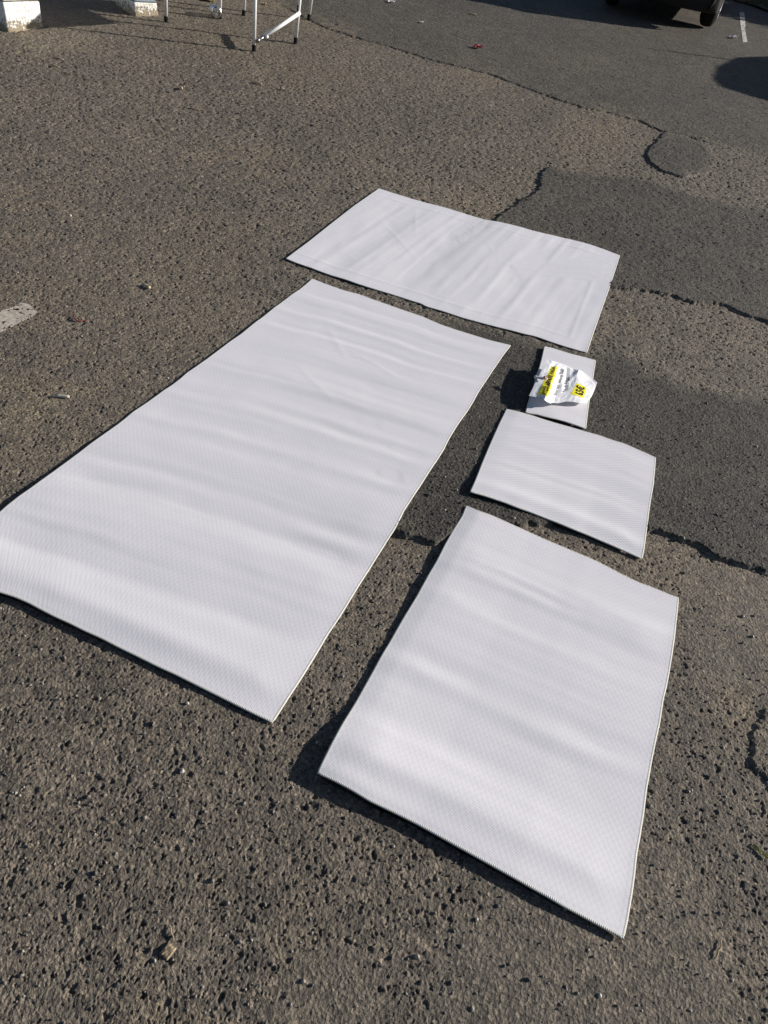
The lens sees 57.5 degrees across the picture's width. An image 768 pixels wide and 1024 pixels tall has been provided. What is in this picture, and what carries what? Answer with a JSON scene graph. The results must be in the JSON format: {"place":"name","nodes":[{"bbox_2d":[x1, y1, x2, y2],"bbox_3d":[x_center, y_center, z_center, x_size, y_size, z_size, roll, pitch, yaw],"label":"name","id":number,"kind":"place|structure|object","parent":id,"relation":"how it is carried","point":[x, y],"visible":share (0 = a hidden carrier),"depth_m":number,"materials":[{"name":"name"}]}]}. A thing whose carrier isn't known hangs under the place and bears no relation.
{"place":"outdoors","nodes":[
{"label":"outdoors","id":0,"kind":"place"},
{"bbox_2d":[0,0,767,1023],"bbox_3d":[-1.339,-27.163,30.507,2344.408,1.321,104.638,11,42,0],"label":"asphalt ground","id":1,"kind":"structure","parent":0,"point":[640,62],"depth_m":2.69,"materials":[{"name":"grey asphalt"}]},
{"bbox_2d":[0,303,36,331],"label":"road marking","id":2,"kind":"object","parent":1,"relation":"on","point":[11,315],"visible":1,"depth_m":2.94,"materials":[{"name":"paint"}]},
{"bbox_2d":[0,0,42,31],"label":"masonry pier","id":3,"kind":"structure","parent":1,"relation":"on","point":[19,15],"depth_m":5.74,"materials":[{"name":"white concrete"}]},
{"bbox_2d":[54,394,69,397],"bbox_3d":[-1.183,-0.425,2.570,0.053,0.013,0.013,5,43,-7],"label":"cigarette end","id":4,"kind":"object","parent":1,"relation":"on","point":[61,396],"visible":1,"depth_m":2.57,"materials":[{"name":"paper"}]},
{"bbox_2d":[116,0,157,16],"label":"masonry pier","id":5,"kind":"structure","parent":1,"relation":"on","point":[139,8],"depth_m":6.57,"materials":[{"name":"white paint"}]},
{"bbox_2d":[159,941,175,960],"bbox_3d":[-0.420,0.854,1.362,0.021,0.010,0.028,36,53,12],"label":"bark flake","id":6,"kind":"object","parent":1,"relation":"on","point":[168,951],"visible":1,"depth_m":1.36,"materials":[{"name":"beige wood"}]},
{"bbox_2d":[209,4,221,18],"bbox_3d":[-1.658,-4.915,6.867,0.105,0.105,0.165,-12,47,-23],"label":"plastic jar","id":7,"kind":"object","parent":1,"relation":"on","point":[212,7],"visible":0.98,"depth_m":6.83,"materials":[{"name":"plastic"}]},
{"bbox_2d":[164,0,300,51],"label":"folding table","id":8,"kind":"object","parent":1,"relation":"on","point":[266,35],"visible":1,"depth_m":6.40,"materials":[{"name":"white metal"}]},
{"bbox_2d":[0,279,510,722],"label":"floor mat","id":9,"kind":"object","parent":1,"relation":"on","point":[222,522],"visible":1,"depth_m":2.31,"materials":[{"name":"fabric"}]},
{"bbox_2d":[242,0,312,19],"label":"folding table","id":10,"kind":"object","parent":1,"relation":"on","point":[308,15],"visible":1,"depth_m":7.21,"materials":[{"name":"white metal"}]},
{"bbox_2d":[0,3,767,1023],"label":"loose grit","id":11,"kind":"object","parent":1,"relation":"on","point":[416,957],"visible":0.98,"depth_m":1.60,"materials":[{"name":"grey gravel"}]},
{"bbox_2d":[286,189,619,352],"bbox_3d":[0.474,-1.458,4.005,1.628,0.057,1.392,20,43,10],"label":"floor mat","id":12,"kind":"object","parent":1,"relation":"on","point":[540,285],"visible":1,"depth_m":3.91,"materials":[{"name":"fabric"}]},
{"bbox_2d":[473,44,482,47],"bbox_3d":[0.997,-4.953,7.436,0.098,0.044,0.072,21,43,11],"label":"foil wrapper","id":13,"kind":"object","parent":1,"relation":"on","point":[478,46],"visible":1,"depth_m":7.43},
{"bbox_2d":[317,506,678,938],"bbox_3d":[0.401,0.443,1.964,0.765,0.031,1.116,23,44,13],"label":"floor mat","id":14,"kind":"object","parent":1,"relation":"on","point":[504,714],"visible":1,"depth_m":1.86,"materials":[{"name":"fabric"}]},
{"bbox_2d":[525,346,595,428],"bbox_3d":[0.805,-0.574,3.150,0.260,0.012,0.632,18,43,7],"label":"floor mat","id":15,"kind":"object","parent":1,"relation":"on","point":[574,413],"visible":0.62,"depth_m":3.02,"materials":[{"name":"fabric"}]},
{"bbox_2d":[529,358,596,402],"bbox_3d":[0.795,-0.551,3.072,0.248,0.046,0.375,22,43,11],"label":"price sign","id":16,"kind":"object","parent":15,"relation":"on","point":[562,383],"visible":1,"depth_m":3.08,"materials":[{"name":"paper"}]},
{"bbox_2d":[534,375,547,379],"bbox_3d":[0.683,-0.585,3.048,0.058,0.022,0.023,18,43,8],"label":"plastic peg","id":17,"kind":"object","parent":16,"relation":"attached to","point":[541,378],"visible":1,"depth_m":3.05,"materials":[{"name":"white plastic"}]},
{"bbox_2d":[470,409,655,558],"bbox_3d":[0.703,-0.152,2.668,0.641,0.026,0.658,20,43,10],"label":"floor mat","id":18,"kind":"object","parent":1,"relation":"on","point":[596,486],"visible":1,"depth_m":2.64,"materials":[{"name":"fabric"}]},
{"bbox_2d":[605,0,724,26],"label":"parked car","id":19,"kind":"object","parent":1,"relation":"on","point":[709,10],"visible":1,"depth_m":9.45,"materials":[{"name":"paint"}]},
{"bbox_2d":[713,940,721,958],"bbox_3d":[0.721,0.943,1.507,0.007,0.005,0.050,35,47,24],"label":"twig","id":20,"kind":"object","parent":1,"relation":"on","point":[719,949],"visible":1,"depth_m":1.50,"materials":[{"name":"wood"}]},
{"bbox_2d":[739,12,746,41],"bbox_3d":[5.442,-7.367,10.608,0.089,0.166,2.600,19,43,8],"label":"parking line","id":21,"kind":"object","parent":1,"relation":"on","point":[743,27],"visible":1,"depth_m":10.62,"materials":[{"name":"white paint"}]},
{"bbox_2d":[736,0,767,9],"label":"verge","id":22,"kind":"structure","parent":1,"relation":"on","point":[764,6],"depth_m":12.04,"materials":[{"name":"green plant"}]},
{"bbox_2d":[741,0,767,6],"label":"grass","id":23,"kind":"structure","parent":22,"relation":"on","point":[760,1],"depth_m":12.06,"materials":[{"name":"green plant"}]},
{"bbox_2d":[751,844,767,858],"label":"dry leaf","id":24,"kind":"object","parent":1,"relation":"on","point":[756,847],"visible":1,"depth_m":1.69,"materials":[{"name":"plant"}]}
]}

